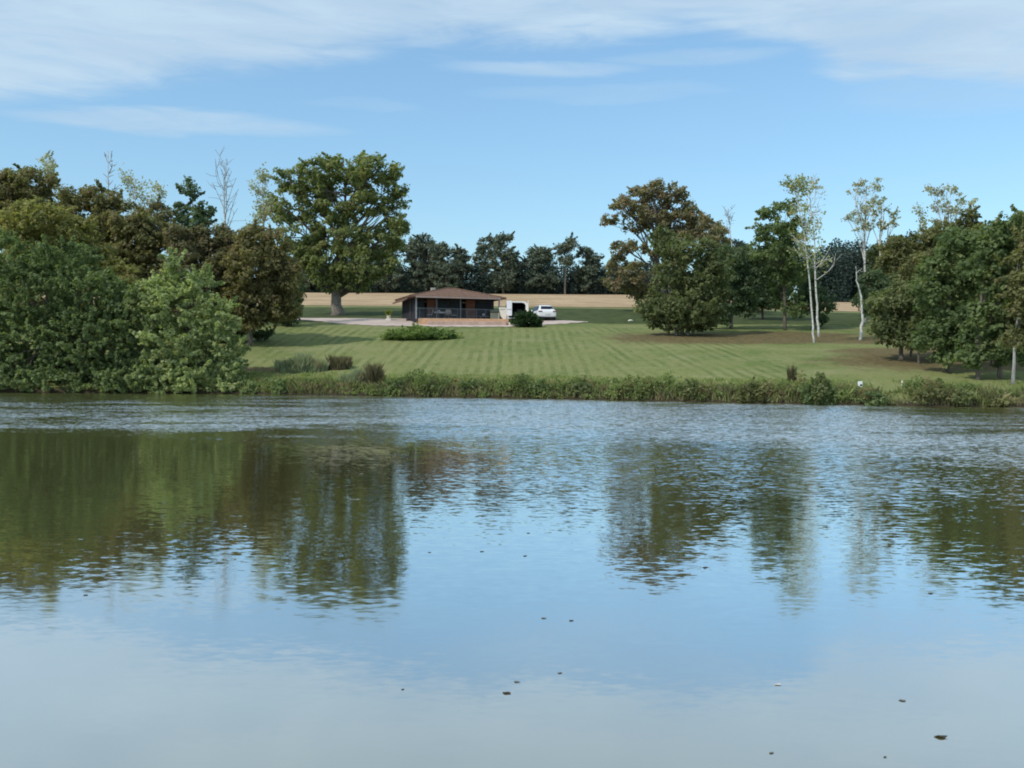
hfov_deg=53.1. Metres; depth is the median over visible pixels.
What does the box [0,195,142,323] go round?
yellowing tree
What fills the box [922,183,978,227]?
birch tree
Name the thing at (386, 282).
tree
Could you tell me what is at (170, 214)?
tree
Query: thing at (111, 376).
shore tree
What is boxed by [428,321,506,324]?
terrace step
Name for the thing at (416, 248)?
tree
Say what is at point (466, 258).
tree
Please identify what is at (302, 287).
wood tree
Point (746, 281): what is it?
grove tree
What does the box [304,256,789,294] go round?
undergrowth
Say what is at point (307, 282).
tree
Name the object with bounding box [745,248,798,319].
grove tree
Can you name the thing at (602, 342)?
ground
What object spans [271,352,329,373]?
reed patch
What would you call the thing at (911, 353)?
grove tree
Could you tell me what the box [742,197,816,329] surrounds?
grove tree
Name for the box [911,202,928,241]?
bare tree
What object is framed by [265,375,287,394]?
bank shrub
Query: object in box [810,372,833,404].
bank shrub
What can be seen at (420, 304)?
window
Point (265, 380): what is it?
bank weeds
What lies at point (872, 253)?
grove tree
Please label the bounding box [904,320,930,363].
grove tree
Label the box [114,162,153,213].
tree
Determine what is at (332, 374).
bank grass
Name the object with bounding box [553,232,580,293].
tree
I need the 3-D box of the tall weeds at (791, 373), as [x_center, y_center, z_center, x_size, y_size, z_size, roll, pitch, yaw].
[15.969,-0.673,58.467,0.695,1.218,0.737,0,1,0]
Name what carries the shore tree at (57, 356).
on the ground at (602, 342)
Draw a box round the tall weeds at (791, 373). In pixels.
[786,365,797,380]
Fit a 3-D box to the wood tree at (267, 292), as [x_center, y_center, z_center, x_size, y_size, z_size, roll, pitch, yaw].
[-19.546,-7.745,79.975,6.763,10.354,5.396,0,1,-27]
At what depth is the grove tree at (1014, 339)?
55.83 m
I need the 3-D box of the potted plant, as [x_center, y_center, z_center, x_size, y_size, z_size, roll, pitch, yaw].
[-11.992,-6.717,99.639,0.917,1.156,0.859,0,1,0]
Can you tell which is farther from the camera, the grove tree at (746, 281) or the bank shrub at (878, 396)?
the grove tree at (746, 281)
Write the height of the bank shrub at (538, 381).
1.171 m
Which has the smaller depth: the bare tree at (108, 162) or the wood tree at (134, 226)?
the wood tree at (134, 226)
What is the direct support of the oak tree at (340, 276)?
on the ground at (602, 342)
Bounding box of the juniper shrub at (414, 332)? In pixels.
[379,322,463,339]
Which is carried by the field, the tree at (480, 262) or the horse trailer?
the tree at (480, 262)
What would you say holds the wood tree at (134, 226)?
on the ground at (602, 342)
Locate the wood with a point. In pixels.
(838, 279)
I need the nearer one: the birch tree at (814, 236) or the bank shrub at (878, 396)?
the bank shrub at (878, 396)
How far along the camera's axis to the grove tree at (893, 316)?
65.98 m
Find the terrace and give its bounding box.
[418,318,508,324]
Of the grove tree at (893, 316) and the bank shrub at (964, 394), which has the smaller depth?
the bank shrub at (964, 394)
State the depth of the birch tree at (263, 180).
93.44 m
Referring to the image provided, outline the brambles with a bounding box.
[244,368,1023,404]
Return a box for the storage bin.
[490,310,498,318]
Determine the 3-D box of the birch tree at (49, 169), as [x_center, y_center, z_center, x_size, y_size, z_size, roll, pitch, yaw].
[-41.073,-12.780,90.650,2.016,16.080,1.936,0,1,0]
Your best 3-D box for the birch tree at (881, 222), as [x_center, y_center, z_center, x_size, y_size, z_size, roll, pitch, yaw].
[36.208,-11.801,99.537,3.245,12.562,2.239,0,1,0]
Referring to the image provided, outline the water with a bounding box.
[0,392,1023,767]
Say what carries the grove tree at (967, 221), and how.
on the ground at (602, 342)
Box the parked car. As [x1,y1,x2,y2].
[531,305,556,319]
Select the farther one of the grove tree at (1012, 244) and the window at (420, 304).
the window at (420, 304)
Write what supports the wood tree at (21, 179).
on the ground at (602, 342)
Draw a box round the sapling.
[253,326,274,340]
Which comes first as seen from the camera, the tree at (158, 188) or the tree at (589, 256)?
the tree at (158, 188)
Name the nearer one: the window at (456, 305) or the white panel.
the white panel
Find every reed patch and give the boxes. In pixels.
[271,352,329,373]
[324,354,353,369]
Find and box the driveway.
[297,318,585,326]
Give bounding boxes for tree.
[0,163,80,325]
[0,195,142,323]
[0,228,129,392]
[36,150,60,197]
[46,179,151,318]
[74,270,178,392]
[98,206,195,337]
[104,152,119,198]
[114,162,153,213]
[118,247,251,393]
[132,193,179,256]
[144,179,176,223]
[151,218,257,341]
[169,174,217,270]
[206,147,243,226]
[217,218,305,346]
[245,162,276,322]
[258,150,411,315]
[266,274,307,325]
[291,253,325,292]
[368,239,404,292]
[401,232,439,290]
[427,241,464,288]
[454,243,473,288]
[471,233,498,282]
[485,231,523,293]
[517,243,564,292]
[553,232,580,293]
[570,244,604,294]
[599,177,727,308]
[624,258,654,286]
[632,223,737,334]
[692,238,753,267]
[696,213,746,257]
[705,240,769,328]
[722,205,734,316]
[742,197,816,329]
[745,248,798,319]
[760,239,817,284]
[778,173,832,342]
[792,173,841,336]
[793,262,837,327]
[841,178,887,322]
[848,264,895,327]
[855,266,863,339]
[861,274,938,360]
[862,240,889,289]
[869,198,900,256]
[869,234,931,284]
[892,227,967,320]
[903,204,990,257]
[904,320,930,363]
[905,305,938,356]
[908,225,997,372]
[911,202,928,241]
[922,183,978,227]
[948,211,1017,379]
[967,208,1022,300]
[980,204,1023,378]
[992,214,1023,384]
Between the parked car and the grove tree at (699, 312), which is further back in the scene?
the parked car
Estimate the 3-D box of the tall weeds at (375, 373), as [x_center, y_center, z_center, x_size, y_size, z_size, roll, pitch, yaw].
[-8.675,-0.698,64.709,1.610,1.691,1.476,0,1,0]
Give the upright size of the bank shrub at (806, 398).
2.174 m
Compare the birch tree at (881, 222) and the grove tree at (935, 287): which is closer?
the grove tree at (935, 287)
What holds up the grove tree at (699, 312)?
on the ground at (602, 342)
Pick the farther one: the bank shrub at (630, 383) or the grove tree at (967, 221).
the grove tree at (967, 221)
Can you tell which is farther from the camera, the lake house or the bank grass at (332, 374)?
the lake house
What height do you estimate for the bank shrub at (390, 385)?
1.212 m
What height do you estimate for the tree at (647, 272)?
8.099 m
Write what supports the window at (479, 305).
in the lake house
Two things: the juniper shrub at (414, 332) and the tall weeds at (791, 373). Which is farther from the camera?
the juniper shrub at (414, 332)
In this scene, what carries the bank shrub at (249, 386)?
on the ground at (602, 342)
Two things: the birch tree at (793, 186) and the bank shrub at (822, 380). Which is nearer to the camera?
the bank shrub at (822, 380)
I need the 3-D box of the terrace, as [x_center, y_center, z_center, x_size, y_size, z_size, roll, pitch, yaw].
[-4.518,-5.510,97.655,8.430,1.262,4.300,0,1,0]
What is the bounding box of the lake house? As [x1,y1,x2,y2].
[392,287,506,322]
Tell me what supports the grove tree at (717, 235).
on the ground at (602, 342)
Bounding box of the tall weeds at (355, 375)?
[335,368,366,384]
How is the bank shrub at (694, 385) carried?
on the ground at (602, 342)
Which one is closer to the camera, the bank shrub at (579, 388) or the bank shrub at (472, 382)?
the bank shrub at (579, 388)
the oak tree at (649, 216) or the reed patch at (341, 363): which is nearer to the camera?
the reed patch at (341, 363)
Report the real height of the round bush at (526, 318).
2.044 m
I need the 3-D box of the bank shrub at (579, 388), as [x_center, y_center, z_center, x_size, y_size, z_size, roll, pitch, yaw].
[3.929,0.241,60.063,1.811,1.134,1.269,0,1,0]
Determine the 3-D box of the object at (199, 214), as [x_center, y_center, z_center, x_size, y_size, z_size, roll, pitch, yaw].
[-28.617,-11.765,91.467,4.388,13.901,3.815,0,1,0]
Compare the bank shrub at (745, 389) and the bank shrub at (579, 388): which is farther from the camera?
the bank shrub at (579, 388)
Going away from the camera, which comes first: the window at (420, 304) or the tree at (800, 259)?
the window at (420, 304)
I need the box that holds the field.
[42,293,860,311]
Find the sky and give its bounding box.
[0,0,1023,298]
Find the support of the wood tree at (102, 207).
on the ground at (602, 342)
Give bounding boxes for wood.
[798,224,988,301]
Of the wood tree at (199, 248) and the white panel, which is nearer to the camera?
the wood tree at (199, 248)
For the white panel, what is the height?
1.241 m
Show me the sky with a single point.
(528, 118)
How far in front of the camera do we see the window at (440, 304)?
99.98 m
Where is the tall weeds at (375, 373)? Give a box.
[363,361,386,383]
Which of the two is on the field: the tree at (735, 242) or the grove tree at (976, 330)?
the tree at (735, 242)
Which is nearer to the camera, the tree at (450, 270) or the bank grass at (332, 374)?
the bank grass at (332, 374)
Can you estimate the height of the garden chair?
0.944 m
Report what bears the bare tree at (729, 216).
on the ground at (602, 342)
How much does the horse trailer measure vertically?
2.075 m
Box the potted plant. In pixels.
[384,309,392,319]
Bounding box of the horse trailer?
[505,301,528,318]
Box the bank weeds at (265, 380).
[238,375,1023,405]
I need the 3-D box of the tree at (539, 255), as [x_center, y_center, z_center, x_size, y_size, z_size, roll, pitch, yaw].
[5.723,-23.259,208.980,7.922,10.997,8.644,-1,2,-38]
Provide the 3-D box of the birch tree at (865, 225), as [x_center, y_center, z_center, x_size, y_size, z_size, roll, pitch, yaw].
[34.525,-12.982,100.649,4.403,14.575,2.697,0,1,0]
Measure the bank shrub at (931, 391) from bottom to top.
1.402 m
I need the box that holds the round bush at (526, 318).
[509,309,543,326]
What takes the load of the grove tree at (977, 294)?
on the ground at (602, 342)
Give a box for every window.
[417,301,423,318]
[437,301,448,317]
[451,301,461,317]
[476,302,491,318]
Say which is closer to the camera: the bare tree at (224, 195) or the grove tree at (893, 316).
the grove tree at (893, 316)
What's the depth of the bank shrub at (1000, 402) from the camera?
52.91 m
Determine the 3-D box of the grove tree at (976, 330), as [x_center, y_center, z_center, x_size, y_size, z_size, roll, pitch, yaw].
[26.866,-4.810,58.059,3.618,9.838,3.720,0,1,0]
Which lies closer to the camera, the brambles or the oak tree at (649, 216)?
the brambles
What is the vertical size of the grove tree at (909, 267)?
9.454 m
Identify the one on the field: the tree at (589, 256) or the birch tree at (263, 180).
the tree at (589, 256)
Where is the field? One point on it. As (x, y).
(534, 300)
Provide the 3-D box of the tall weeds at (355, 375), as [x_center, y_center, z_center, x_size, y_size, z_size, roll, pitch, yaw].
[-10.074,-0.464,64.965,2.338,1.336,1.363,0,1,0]
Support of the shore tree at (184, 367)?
on the ground at (602, 342)
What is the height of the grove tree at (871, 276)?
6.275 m
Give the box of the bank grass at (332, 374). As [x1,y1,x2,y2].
[240,370,1023,391]
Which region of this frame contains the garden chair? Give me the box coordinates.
[444,310,450,317]
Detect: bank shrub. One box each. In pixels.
[238,376,259,393]
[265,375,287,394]
[379,378,405,395]
[416,377,444,396]
[457,376,483,396]
[529,377,552,395]
[564,379,591,395]
[614,380,637,398]
[674,378,711,399]
[732,375,768,402]
[797,371,839,404]
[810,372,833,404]
[859,390,888,405]
[910,380,952,403]
[945,387,976,405]
[973,394,1013,406]
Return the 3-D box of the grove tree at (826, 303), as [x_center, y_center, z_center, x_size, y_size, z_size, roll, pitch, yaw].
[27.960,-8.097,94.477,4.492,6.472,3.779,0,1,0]
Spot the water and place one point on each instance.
(268, 580)
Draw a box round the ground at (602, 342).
[0,303,1023,406]
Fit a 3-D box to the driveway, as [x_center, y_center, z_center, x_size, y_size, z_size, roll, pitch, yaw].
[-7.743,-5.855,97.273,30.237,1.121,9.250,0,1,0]
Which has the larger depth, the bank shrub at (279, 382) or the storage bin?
the storage bin
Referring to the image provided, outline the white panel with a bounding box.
[498,307,505,318]
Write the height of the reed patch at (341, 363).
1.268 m
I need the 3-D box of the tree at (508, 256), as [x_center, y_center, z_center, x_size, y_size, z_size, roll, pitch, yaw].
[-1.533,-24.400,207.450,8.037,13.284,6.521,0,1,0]

